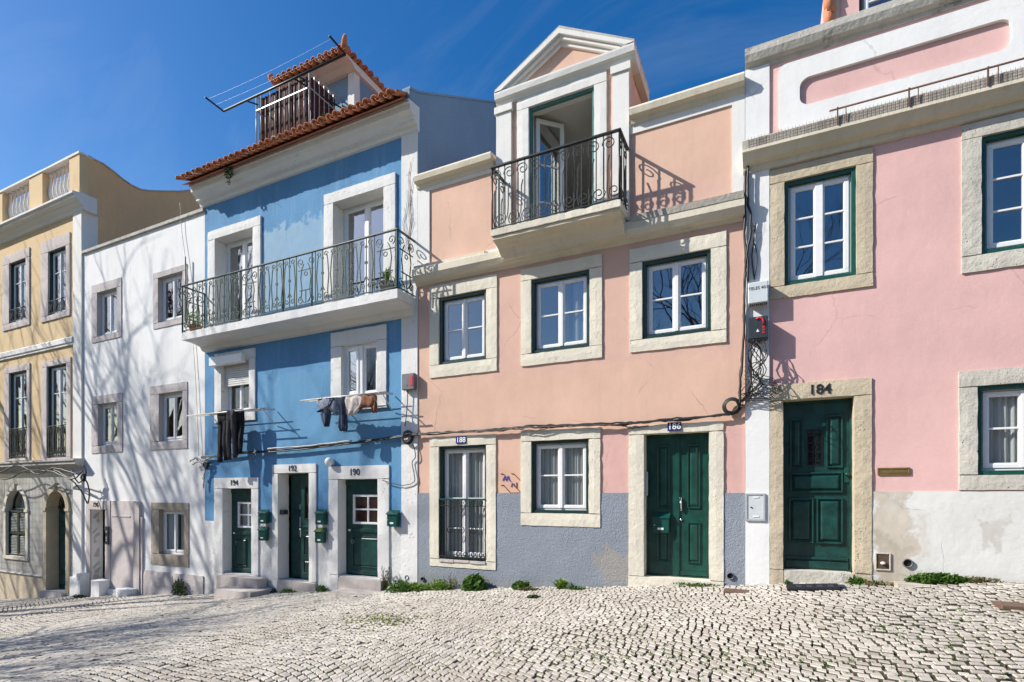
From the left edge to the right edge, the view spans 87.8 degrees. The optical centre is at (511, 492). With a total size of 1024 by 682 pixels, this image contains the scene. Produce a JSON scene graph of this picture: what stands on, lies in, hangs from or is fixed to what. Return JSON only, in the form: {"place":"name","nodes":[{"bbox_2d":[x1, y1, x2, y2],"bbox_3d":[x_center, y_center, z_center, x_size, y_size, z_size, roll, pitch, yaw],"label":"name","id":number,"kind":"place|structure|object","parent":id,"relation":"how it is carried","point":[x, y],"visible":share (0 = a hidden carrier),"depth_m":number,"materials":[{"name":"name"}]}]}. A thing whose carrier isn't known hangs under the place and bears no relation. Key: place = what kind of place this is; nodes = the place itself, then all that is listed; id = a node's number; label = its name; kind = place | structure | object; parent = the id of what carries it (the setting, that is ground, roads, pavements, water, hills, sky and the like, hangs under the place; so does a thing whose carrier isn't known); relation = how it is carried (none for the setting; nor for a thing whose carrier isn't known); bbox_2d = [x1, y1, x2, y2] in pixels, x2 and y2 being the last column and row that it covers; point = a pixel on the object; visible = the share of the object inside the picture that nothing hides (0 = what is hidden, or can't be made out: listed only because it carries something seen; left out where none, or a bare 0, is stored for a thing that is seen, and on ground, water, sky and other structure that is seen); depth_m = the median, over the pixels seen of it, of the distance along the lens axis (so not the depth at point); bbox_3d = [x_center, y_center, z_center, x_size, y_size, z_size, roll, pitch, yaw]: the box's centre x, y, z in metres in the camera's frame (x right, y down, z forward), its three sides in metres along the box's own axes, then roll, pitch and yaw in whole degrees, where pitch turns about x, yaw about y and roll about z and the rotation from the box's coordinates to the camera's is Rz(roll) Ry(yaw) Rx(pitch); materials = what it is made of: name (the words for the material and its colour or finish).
{"place":"outdoors","nodes":[
{"label":"outdoors","id":0,"kind":"place"},
{"bbox_2d":[0,0,822,213],"label":"sky","id":1,"kind":"structure","parent":0,"point":[124,85],"materials":[{"name":"blue"}]},
{"bbox_2d":[0,581,1023,681],"bbox_3d":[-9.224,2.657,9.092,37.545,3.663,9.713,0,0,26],"label":"cobblestone paving","id":2,"kind":"structure","parent":0,"point":[134,638],"depth_m":6.36,"materials":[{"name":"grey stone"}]},
{"bbox_2d":[0,151,199,598],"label":"town house","id":3,"kind":"structure","parent":2,"relation":"on","point":[49,236],"depth_m":17.35,"materials":[{"name":"paint"}]},
{"bbox_2d":[2,484,28,560],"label":"arched window","id":4,"kind":"structure","parent":3,"relation":"in","point":[15,522],"depth_m":18.25,"materials":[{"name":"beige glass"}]},
{"bbox_2d":[2,247,29,331],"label":"window","id":5,"kind":"structure","parent":3,"relation":"in","point":[11,263],"depth_m":18.25,"materials":[{"name":"white stone"}]},
{"bbox_2d":[4,363,30,460],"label":"window","id":6,"kind":"structure","parent":3,"relation":"in","point":[12,432],"depth_m":18.20,"materials":[{"name":"beige stone"}]},
{"bbox_2d":[0,465,89,503],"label":"power cable","id":7,"kind":"object","parent":3,"relation":"attached to","point":[67,477],"visible":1,"depth_m":15.98,"materials":[{"name":"black rubber"}]},
{"bbox_2d":[39,483,70,597],"bbox_3d":[-14.440,1.641,17.049,1.628,3.920,0.565,0,0,26],"label":"arched door","id":8,"kind":"structure","parent":3,"relation":"in","point":[56,524],"depth_m":17.24,"materials":[{"name":"green paint"}]},
{"bbox_2d":[40,232,70,322],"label":"window","id":9,"kind":"structure","parent":3,"relation":"in","point":[50,250],"depth_m":17.12,"materials":[{"name":"beige stone"}]},
{"bbox_2d":[41,357,71,459],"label":"window","id":10,"kind":"structure","parent":3,"relation":"in","point":[48,368],"depth_m":17.04,"materials":[{"name":"beige stone"}]},
{"bbox_2d":[75,208,204,596],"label":"town house","id":11,"kind":"structure","parent":2,"relation":"on","point":[141,432],"depth_m":14.99,"materials":[{"name":"white paint"}]},
{"bbox_2d":[91,277,121,342],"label":"window","id":12,"kind":"structure","parent":11,"relation":"in","point":[101,291],"depth_m":15.87,"materials":[{"name":"grey stone"}]},
{"bbox_2d":[105,526,108,543],"bbox_3d":[-11.883,1.245,15.624,0.154,0.528,0.049,0,0,26],"label":"intercom","id":13,"kind":"object","parent":11,"relation":"attached to","point":[106,534],"visible":1,"depth_m":15.59,"materials":[{"name":"grey metal"}]},
{"bbox_2d":[91,392,122,453],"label":"window","id":14,"kind":"structure","parent":11,"relation":"in","point":[99,444],"depth_m":15.87,"materials":[{"name":"grey stone"}]},
{"bbox_2d":[150,382,187,449],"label":"window","id":15,"kind":"structure","parent":11,"relation":"in","point":[159,394],"depth_m":14.60,"materials":[{"name":"grey stone"}]},
{"bbox_2d":[153,265,186,328],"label":"window","id":16,"kind":"structure","parent":11,"relation":"in","point":[160,279],"depth_m":14.66,"materials":[{"name":"grey stone"}]},
{"bbox_2d":[151,502,188,566],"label":"window","id":17,"kind":"structure","parent":11,"relation":"in","point":[160,555],"depth_m":14.60,"materials":[{"name":"brown stone"}]},
{"bbox_2d":[184,257,185,320],"bbox_3d":[-8.600,-5.369,14.016,0.036,1.695,0.031,0,0,26],"label":"antenna pole","id":18,"kind":"object","parent":11,"relation":"attached to","point":[184,288],"visible":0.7,"depth_m":14.01,"materials":[{"name":"white metal"}]},
{"bbox_2d":[180,207,198,454],"bbox_3d":[-8.490,-4.339,14.021,0.775,6.770,0.026,0,0,25],"label":"power cable","id":19,"kind":"object","parent":11,"relation":"attached to","point":[193,345],"visible":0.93,"depth_m":13.94,"materials":[{"name":"grey rubber"}]},
{"bbox_2d":[171,576,187,595],"bbox_3d":[-8.799,2.468,14.091,0.650,0.534,0.195,0,0,26],"label":"weed","id":20,"kind":"object","parent":2,"relation":"on","point":[178,586],"visible":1,"depth_m":14.06,"materials":[{"name":"green plant"}]},
{"bbox_2d":[175,34,495,598],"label":"town house","id":21,"kind":"structure","parent":2,"relation":"on","point":[306,235],"depth_m":12.21,"materials":[{"name":"blue paint"}]},
{"bbox_2d":[185,310,204,330],"bbox_3d":[-8.054,-4.321,13.528,0.487,0.622,0.390,0,0,26],"label":"potted plant","id":22,"kind":"object","parent":21,"relation":"on","point":[195,326],"visible":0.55,"depth_m":13.44,"materials":[{"name":"green plant"}]},
{"bbox_2d":[190,456,210,487],"bbox_3d":[-8.031,-0.527,13.750,0.809,0.826,0.105,0,0,26],"label":"wiring junction","id":23,"kind":"object","parent":21,"relation":"attached to","point":[200,462],"visible":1,"depth_m":13.71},
{"bbox_2d":[224,163,232,184],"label":"weed","id":24,"kind":"object","parent":21,"relation":"on","point":[229,174],"visible":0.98,"depth_m":12.81,"materials":[{"name":"green plant"}]},
{"bbox_2d":[186,407,274,424],"bbox_3d":[-6.831,-1.801,12.996,2.826,0.371,0.458,0,0,26],"label":"drying rack","id":25,"kind":"object","parent":21,"relation":"attached to","point":[245,410],"visible":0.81,"depth_m":12.70,"materials":[{"name":"metal"}]},
{"bbox_2d":[217,411,226,462],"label":"trousers","id":26,"kind":"object","parent":25,"relation":"hanging from","point":[221,445],"visible":0.69,"depth_m":12.93,"materials":[{"name":"black fabric"}]},
{"bbox_2d":[226,410,237,459],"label":"trousers","id":27,"kind":"object","parent":25,"relation":"hanging from","point":[231,424],"visible":1,"depth_m":12.69,"materials":[{"name":"grey fabric"}]},
{"bbox_2d":[236,409,244,455],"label":"trousers","id":28,"kind":"object","parent":25,"relation":"hanging from","point":[240,423],"visible":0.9,"depth_m":12.65,"materials":[{"name":"black fabric"}]},
{"bbox_2d":[209,348,255,422],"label":"window","id":29,"kind":"structure","parent":21,"relation":"in","point":[223,364],"depth_m":13.38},
{"bbox_2d":[207,215,261,327],"bbox_3d":[-6.875,-5.357,13.469,1.964,2.714,0.415,0,0,26],"label":"french window","id":30,"kind":"structure","parent":21,"relation":"in","point":[220,241],"depth_m":13.61,"materials":[{"name":"white stone"}]},
{"bbox_2d":[214,477,258,588],"bbox_3d":[-6.821,1.308,13.420,1.634,3.387,0.362,0,0,26],"label":"door","id":31,"kind":"structure","parent":21,"relation":"in","point":[236,547],"depth_m":13.53,"materials":[{"name":"white stone"}]},
{"bbox_2d":[257,526,268,540],"bbox_3d":[-5.953,0.973,12.741,0.274,0.335,0.122,0,0,26],"label":"mailbox","id":32,"kind":"object","parent":21,"relation":"attached to","point":[263,533],"visible":1,"depth_m":12.70,"materials":[{"name":"green metal"}]},
{"bbox_2d":[257,509,269,523],"bbox_3d":[-5.945,0.567,12.737,0.274,0.335,0.122,0,0,26],"label":"mailbox","id":33,"kind":"object","parent":21,"relation":"attached to","point":[263,516],"visible":1,"depth_m":12.70,"materials":[{"name":"green metal"}]},
{"bbox_2d":[205,35,345,111],"bbox_3d":[-5.109,-9.385,12.559,3.938,0.162,1.805,0,0,26],"label":"laundry frame","id":34,"kind":"object","parent":21,"relation":"attached to","point":[292,78],"visible":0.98,"depth_m":12.14,"materials":[{"name":"metal"}]},
{"bbox_2d":[272,464,316,590],"bbox_3d":[-5.006,1.163,12.588,1.417,3.676,0.437,0,0,26],"label":"door","id":35,"kind":"structure","parent":21,"relation":"in","point":[303,545],"depth_m":12.67,"materials":[{"name":"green stone"}]},
{"bbox_2d":[201,433,417,458],"bbox_3d":[-4.966,-1.057,12.285,6.800,0.342,0.061,0,0,26],"label":"power cable","id":36,"kind":"object","parent":21,"relation":"attached to","point":[331,445],"visible":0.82,"depth_m":11.90,"materials":[{"name":"black rubber"}]},
{"bbox_2d":[267,440,351,449],"bbox_3d":[-4.637,-1.089,12.099,2.581,0.120,0.042,0,0,26],"label":"power cable","id":37,"kind":"object","parent":21,"relation":"attached to","point":[310,445],"visible":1,"depth_m":12.05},
{"bbox_2d":[314,509,326,524],"bbox_3d":[-4.295,0.540,11.943,0.274,0.335,0.122,0,0,26],"label":"mailbox","id":38,"kind":"object","parent":21,"relation":"attached to","point":[320,516],"visible":1,"depth_m":11.91,"materials":[{"name":"green metal"}]},
{"bbox_2d":[314,528,326,542],"bbox_3d":[-4.304,0.954,11.947,0.274,0.335,0.122,0,0,26],"label":"mailbox","id":39,"kind":"object","parent":21,"relation":"attached to","point":[320,537],"visible":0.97,"depth_m":11.90,"materials":[{"name":"green metal"}]},
{"bbox_2d":[325,457,334,465],"bbox_3d":[-4.054,-0.694,11.857,0.197,0.200,0.225,0,0,26],"label":"wall lamp","id":40,"kind":"object","parent":21,"relation":"attached to","point":[329,461],"visible":1,"depth_m":11.78,"materials":[{"name":"white glass"}]},
{"bbox_2d":[300,391,393,415],"bbox_3d":[-3.507,-1.888,11.396,2.353,0.371,0.458,0,0,26],"label":"drying rack","id":41,"kind":"object","parent":21,"relation":"attached to","point":[345,396],"visible":0.77,"depth_m":11.10,"materials":[{"name":"metal"}]},
{"bbox_2d":[316,396,337,424],"bbox_3d":[-3.954,-1.750,11.414,0.600,0.626,0.152,0,0,26],"label":"shirt","id":42,"kind":"object","parent":41,"relation":"hanging from","point":[323,403],"visible":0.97,"depth_m":11.38,"materials":[{"name":"grey fabric"}]},
{"bbox_2d":[316,397,347,430],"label":"jeans","id":43,"kind":"object","parent":41,"relation":"hanging from","point":[343,418],"visible":1,"depth_m":11.21,"materials":[{"name":"fabric"}]},
{"bbox_2d":[345,395,361,414],"bbox_3d":[-3.287,-1.823,11.080,0.463,0.390,0.132,0,0,33],"label":"blouse","id":44,"kind":"object","parent":41,"relation":"hanging from","point":[352,405],"visible":1,"depth_m":11.05,"materials":[{"name":"fabric"}]},
{"bbox_2d":[358,394,377,412],"bbox_3d":[-2.979,-1.827,10.952,0.518,0.406,0.130,0,0,26],"label":"sweater","id":45,"kind":"object","parent":41,"relation":"hanging from","point":[369,400],"visible":1,"depth_m":10.87,"materials":[{"name":"brown fabric"}]},
{"bbox_2d":[331,324,386,408],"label":"window","id":46,"kind":"structure","parent":21,"relation":"in","point":[359,340],"depth_m":11.62,"materials":[{"name":"white stone"}]},
{"bbox_2d":[328,465,389,590],"bbox_3d":[-3.284,1.202,11.710,1.698,3.597,0.349,0,0,26],"label":"door","id":47,"kind":"structure","parent":21,"relation":"in","point":[358,504],"depth_m":11.83,"materials":[{"name":"white stone"}]},
{"bbox_2d":[324,172,395,303],"bbox_3d":[-3.253,-5.353,11.725,1.998,2.706,0.415,0,0,26],"label":"french window","id":48,"kind":"structure","parent":21,"relation":"in","point":[379,191],"depth_m":11.82,"materials":[{"name":"white glass"}]},
{"bbox_2d":[378,267,393,291],"bbox_3d":[-2.547,-4.303,10.792,0.324,0.586,0.316,0,0,26],"label":"potted plant","id":49,"kind":"object","parent":21,"relation":"on","point":[387,281],"visible":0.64,"depth_m":10.70,"materials":[{"name":"green plant"}]},
{"bbox_2d":[386,510,399,526],"bbox_3d":[-2.478,0.526,11.068,0.274,0.335,0.122,0,0,26],"label":"mailbox","id":50,"kind":"object","parent":21,"relation":"attached to","point":[392,517],"visible":1,"depth_m":11.03,"materials":[{"name":"green metal"}]},
{"bbox_2d":[402,163,412,249],"bbox_3d":[-2.148,-5.900,10.982,0.283,1.802,0.005,0,0,26],"label":"dry vine","id":51,"kind":"object","parent":21,"relation":"attached to","point":[409,211],"visible":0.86,"depth_m":10.97,"materials":[{"name":"brown plant"}]},
{"bbox_2d":[402,430,413,444],"bbox_3d":[-2.143,-1.138,10.909,0.308,0.303,0.058,0,0,26],"label":"cable coil","id":52,"kind":"object","parent":21,"relation":"attached to","point":[409,432],"visible":1,"depth_m":10.88,"materials":[{"name":"black rubber"}]},
{"bbox_2d":[402,373,416,390],"bbox_3d":[-2.107,-2.272,10.899,0.309,0.331,0.126,0,0,26],"label":"telecom box","id":53,"kind":"object","parent":21,"relation":"attached to","point":[409,381],"visible":1,"depth_m":10.85,"materials":[{"name":"red paint"}]},
{"bbox_2d":[382,390,415,485],"bbox_3d":[-2.353,-1.132,11.036,0.858,1.971,0.052,0,0,24],"label":"power cable","id":54,"kind":"object","parent":53,"relation":"attached to","point":[413,446],"visible":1,"depth_m":10.92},
{"bbox_2d":[307,612,425,628],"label":"grass","id":55,"kind":"structure","parent":2,"relation":"on","point":[382,617],"depth_m":7.92,"materials":[{"name":"green plant"}]},
{"bbox_2d":[380,567,391,589],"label":"weed","id":56,"kind":"object","parent":2,"relation":"on","point":[386,582],"visible":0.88,"depth_m":11.10,"materials":[{"name":"green plant"}]},
{"bbox_2d":[386,580,412,592],"bbox_3d":[-2.261,1.893,10.824,0.705,0.271,0.534,0,0,26],"label":"weed","id":57,"kind":"object","parent":2,"relation":"on","point":[394,587],"visible":0.88,"depth_m":10.75,"materials":[{"name":"green plant"}]},
{"bbox_2d":[403,582,431,590],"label":"weed","id":58,"kind":"object","parent":2,"relation":"on","point":[419,587],"visible":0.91,"depth_m":10.64,"materials":[{"name":"green plant"}]},
{"bbox_2d":[426,579,453,590],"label":"weed","id":59,"kind":"object","parent":2,"relation":"on","point":[438,586],"visible":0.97,"depth_m":10.43,"materials":[{"name":"green plant"}]},
{"bbox_2d":[442,574,457,589],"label":"weed","id":60,"kind":"object","parent":2,"relation":"on","point":[451,585],"visible":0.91,"depth_m":10.40,"materials":[{"name":"green plant"}]},
{"bbox_2d":[460,573,488,591],"bbox_3d":[-0.714,1.698,10.092,0.577,0.371,0.435,0,0,26],"label":"weed","id":61,"kind":"object","parent":2,"relation":"on","point":[475,582],"visible":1,"depth_m":9.99,"materials":[{"name":"green plant"}]},
{"bbox_2d":[511,580,531,589],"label":"weed","id":62,"kind":"object","parent":2,"relation":"on","point":[517,585],"visible":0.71,"depth_m":9.63,"materials":[{"name":"green plant"}]},
{"bbox_2d":[518,586,542,591],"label":"weed","id":63,"kind":"object","parent":2,"relation":"on","point":[530,588],"visible":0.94,"depth_m":9.42,"materials":[{"name":"green plant"}]},
{"bbox_2d":[550,577,568,588],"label":"weed","id":64,"kind":"object","parent":2,"relation":"on","point":[562,583],"visible":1,"depth_m":9.33,"materials":[{"name":"green plant"}]},
{"bbox_2d":[566,586,586,589],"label":"weed","id":65,"kind":"object","parent":2,"relation":"on","point":[576,587],"visible":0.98,"depth_m":9.16,"materials":[{"name":"green plant"}]},
{"bbox_2d":[412,25,744,587],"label":"town house","id":66,"kind":"structure","parent":2,"relation":"on","point":[580,248],"depth_m":9.34,"materials":[{"name":"paint"}]},
{"bbox_2d":[456,436,465,443],"bbox_3d":[-0.999,-1.034,10.423,0.234,0.142,0.011,0,0,26],"label":"number plate","id":67,"kind":"object","parent":66,"relation":"attached to","point":[460,439],"visible":1,"depth_m":10.41,"materials":[{"name":"blue ceramic"}]},
{"bbox_2d":[429,434,495,569],"bbox_3d":[-0.937,0.174,10.542,1.518,2.605,0.284,0,0,26],"label":"french window","id":68,"kind":"structure","parent":66,"relation":"in","point":[462,502],"depth_m":10.56,"materials":[{"name":"beige stone"}]},
{"bbox_2d":[429,274,496,377],"bbox_3d":[-0.927,-3.241,10.538,1.540,1.849,0.252,0,0,26],"label":"window","id":69,"kind":"structure","parent":66,"relation":"in","point":[484,288],"depth_m":10.51,"materials":[{"name":"beige stone"}]},
{"bbox_2d":[520,427,600,526],"bbox_3d":[0.896,-0.274,9.661,1.526,1.755,0.252,0,0,26],"label":"window","id":70,"kind":"structure","parent":66,"relation":"in","point":[561,468],"depth_m":9.65,"materials":[{"name":"beige stone"}]},
{"bbox_2d":[520,254,601,366],"bbox_3d":[0.910,-3.243,9.655,1.557,1.803,0.252,0,0,26],"label":"window","id":71,"kind":"structure","parent":66,"relation":"in","point":[585,273],"depth_m":9.61,"materials":[{"name":"beige stone"}]},
{"bbox_2d":[476,424,648,432],"bbox_3d":[0.786,-1.153,9.525,3.268,0.160,0.072,0,0,26],"label":"power cable","id":72,"kind":"object","parent":66,"relation":"attached to","point":[556,426],"visible":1,"depth_m":9.56,"materials":[{"name":"black rubber"}]},
{"bbox_2d":[418,404,742,435],"bbox_3d":[0.821,-1.251,9.504,6.077,0.242,0.051,0,0,26],"label":"power cable","id":73,"kind":"object","parent":66,"relation":"attached to","point":[678,419],"visible":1,"depth_m":9.16,"materials":[{"name":"black rubber"}]},
{"bbox_2d":[651,513,669,532],"bbox_3d":[2.502,0.501,8.953,0.301,0.335,0.085,0,0,26],"label":"mailbox","id":74,"kind":"object","parent":66,"relation":"attached to","point":[660,522],"visible":1,"depth_m":8.93,"materials":[{"name":"green metal"}]},
{"bbox_2d":[668,422,680,430],"bbox_3d":[2.644,-1.081,8.670,0.216,0.140,0.011,0,0,26],"label":"number plate","id":75,"kind":"object","parent":66,"relation":"attached to","point":[674,426],"visible":1,"depth_m":8.67,"materials":[{"name":"blue ceramic"}]},
{"bbox_2d":[628,421,723,586],"bbox_3d":[2.708,0.781,8.814,1.513,3.838,0.327,0,0,26],"label":"double door","id":76,"kind":"structure","parent":66,"relation":"in","point":[680,474],"depth_m":8.87,"materials":[{"name":"green wood"}]},
{"bbox_2d":[629,231,726,352],"bbox_3d":[2.725,-3.241,8.781,1.531,1.754,0.252,0,0,26],"label":"window","id":77,"kind":"structure","parent":66,"relation":"in","point":[709,250],"depth_m":8.72,"materials":[{"name":"beige stone"}]},
{"bbox_2d":[722,397,740,414],"bbox_3d":[3.402,-1.343,8.241,0.285,0.283,0.058,0,0,26],"label":"cable coil","id":78,"kind":"object","parent":66,"relation":"attached to","point":[725,402],"visible":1,"depth_m":8.24,"materials":[{"name":"black rubber"}]},
{"bbox_2d":[673,582,722,586],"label":"weed","id":79,"kind":"object","parent":2,"relation":"on","point":[696,584],"visible":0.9,"depth_m":8.44,"materials":[{"name":"green plant"}]},
{"bbox_2d":[723,588,748,593],"bbox_3d":[3.274,1.441,7.768,0.340,0.042,0.240,0,0,26],"label":"iron cover","id":80,"kind":"object","parent":2,"relation":"on","point":[730,590],"visible":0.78,"depth_m":7.74,"materials":[{"name":"brown metal"}]},
{"bbox_2d":[786,583,844,590],"bbox_3d":[4.277,1.324,7.519,0.710,0.089,0.460,0,0,26],"label":"doormat","id":81,"kind":"object","parent":2,"relation":"on","point":[825,586],"visible":1,"depth_m":7.46,"materials":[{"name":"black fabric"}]},
{"bbox_2d":[845,575,866,585],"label":"weed","id":82,"kind":"object","parent":2,"relation":"on","point":[858,580],"visible":0.94,"depth_m":7.53,"materials":[{"name":"green plant"}]},
{"bbox_2d":[864,580,893,586],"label":"weed","id":83,"kind":"object","parent":2,"relation":"on","point":[874,582],"visible":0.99,"depth_m":7.35,"materials":[{"name":"green plant"}]},
{"bbox_2d":[742,0,1023,585],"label":"town house","id":84,"kind":"structure","parent":2,"relation":"on","point":[883,150],"depth_m":7.45,"materials":[{"name":"pink paint"}]},
{"bbox_2d":[738,166,751,407],"bbox_3d":[3.577,-3.152,8.178,0.202,3.679,0.076,0,0,26],"label":"power cable","id":85,"kind":"object","parent":84,"relation":"attached to","point":[746,246],"visible":0.98,"depth_m":8.17,"materials":[{"name":"black rubber"}]},
{"bbox_2d":[741,367,782,401],"bbox_3d":[3.679,-1.651,7.925,0.588,0.568,0.317,0,0,36],"label":"cable loop","id":86,"kind":"object","parent":85,"relation":"attached to","point":[775,383],"visible":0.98,"depth_m":7.94,"materials":[{"name":"black rubber"}]},
{"bbox_2d":[751,223,756,279],"bbox_3d":[3.706,-3.699,8.145,0.088,0.878,0.027,0,0,26],"label":"power cable","id":87,"kind":"object","parent":84,"relation":"attached to","point":[752,251],"visible":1,"depth_m":8.14,"materials":[{"name":"black rubber"}]},
{"bbox_2d":[745,493,764,520],"bbox_3d":[3.722,0.219,8.145,0.279,0.425,0.033,0,0,26],"label":"meter cabinet","id":88,"kind":"object","parent":84,"relation":"attached to","point":[754,506],"visible":1,"depth_m":8.14,"materials":[{"name":"grey metal"}]},
{"bbox_2d":[748,280,767,306],"bbox_3d":[3.729,-2.999,8.064,0.279,0.350,0.173,0,0,26],"label":"cable box","id":89,"kind":"object","parent":84,"relation":"attached to","point":[757,293],"visible":1,"depth_m":7.99,"materials":[{"name":"white plastic"}]},
{"bbox_2d":[748,315,767,342],"bbox_3d":[3.716,-2.478,8.051,0.278,0.333,0.207,0,0,26],"label":"telecom box","id":90,"kind":"object","parent":84,"relation":"attached to","point":[758,327],"visible":1,"depth_m":7.97,"materials":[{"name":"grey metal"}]},
{"bbox_2d":[741,339,768,404],"bbox_3d":[3.635,-1.832,8.018,0.421,0.987,0.253,0,0,26],"label":"cable tangle","id":91,"kind":"object","parent":90,"relation":"hanging from","point":[753,370],"visible":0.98,"depth_m":7.98,"materials":[{"name":"black rubber"}]},
{"bbox_2d":[769,377,871,585],"bbox_3d":[4.555,0.433,7.931,1.317,4.137,0.336,0,0,26],"label":"door","id":92,"kind":"structure","parent":84,"relation":"in","point":[820,516],"depth_m":7.95,"materials":[{"name":"wood"}]},
{"bbox_2d":[770,147,872,299],"bbox_3d":[4.553,-3.904,7.901,1.318,1.967,0.253,0,0,26],"label":"window","id":93,"kind":"structure","parent":84,"relation":"in","point":[854,169],"depth_m":7.84,"materials":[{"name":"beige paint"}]},
{"bbox_2d":[859,0,879,10],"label":"attic window","id":94,"kind":"structure","parent":84,"relation":"in","point":[863,4],"depth_m":7.96,"materials":[{"name":"white glass"}]},
{"bbox_2d":[875,552,890,570],"bbox_3d":[5.189,0.962,7.446,0.184,0.246,0.057,0,0,26],"label":"gas plate","id":95,"kind":"object","parent":84,"relation":"attached to","point":[882,561],"visible":1,"depth_m":7.46,"materials":[{"name":"metal"}]},
{"bbox_2d":[877,467,909,474],"bbox_3d":[5.316,-0.301,7.417,0.378,0.101,0.021,0,0,26],"label":"letter slot","id":96,"kind":"object","parent":84,"relation":"attached to","point":[894,471],"visible":1,"depth_m":7.41,"materials":[{"name":"gold metal"}]},
{"bbox_2d":[902,559,912,567],"bbox_3d":[5.448,0.967,7.334,0.124,0.124,0.032,0,0,26],"label":"drain pipe","id":97,"kind":"object","parent":84,"relation":"attached to","point":[907,563],"visible":1,"depth_m":7.34,"materials":[{"name":"grey plastic"}]},
{"bbox_2d":[958,367,1023,489],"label":"window","id":98,"kind":"structure","parent":84,"relation":"in","point":[990,401],"depth_m":7.03,"materials":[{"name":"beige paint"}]},
{"bbox_2d":[961,111,1023,273],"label":"window","id":99,"kind":"structure","parent":84,"relation":"in","point":[979,140],"depth_m":7.01,"materials":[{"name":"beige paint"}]},
{"bbox_2d":[894,581,929,587],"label":"paving slab","id":100,"kind":"structure","parent":2,"relation":"on","point":[898,584],"depth_m":7.15,"materials":[{"name":"beige stone"}]},
{"bbox_2d":[903,571,973,585],"bbox_3d":[5.717,1.142,7.206,0.699,0.197,0.814,0,0,-30],"label":"weed","id":101,"kind":"object","parent":2,"relation":"on","point":[938,578],"visible":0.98,"depth_m":7.09,"materials":[{"name":"green plant"}]},
{"bbox_2d":[958,576,1006,583],"bbox_3d":[6.056,1.141,7.008,0.611,0.115,0.546,0,0,-5],"label":"weed","id":102,"kind":"object","parent":2,"relation":"on","point":[979,579],"visible":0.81,"depth_m":6.92,"materials":[{"name":"green plant"}]},
{"bbox_2d":[992,601,1023,610],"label":"iron cover","id":103,"kind":"object","parent":2,"relation":"on","point":[1004,605],"visible":1,"depth_m":5.63,"materials":[{"name":"brown metal"}]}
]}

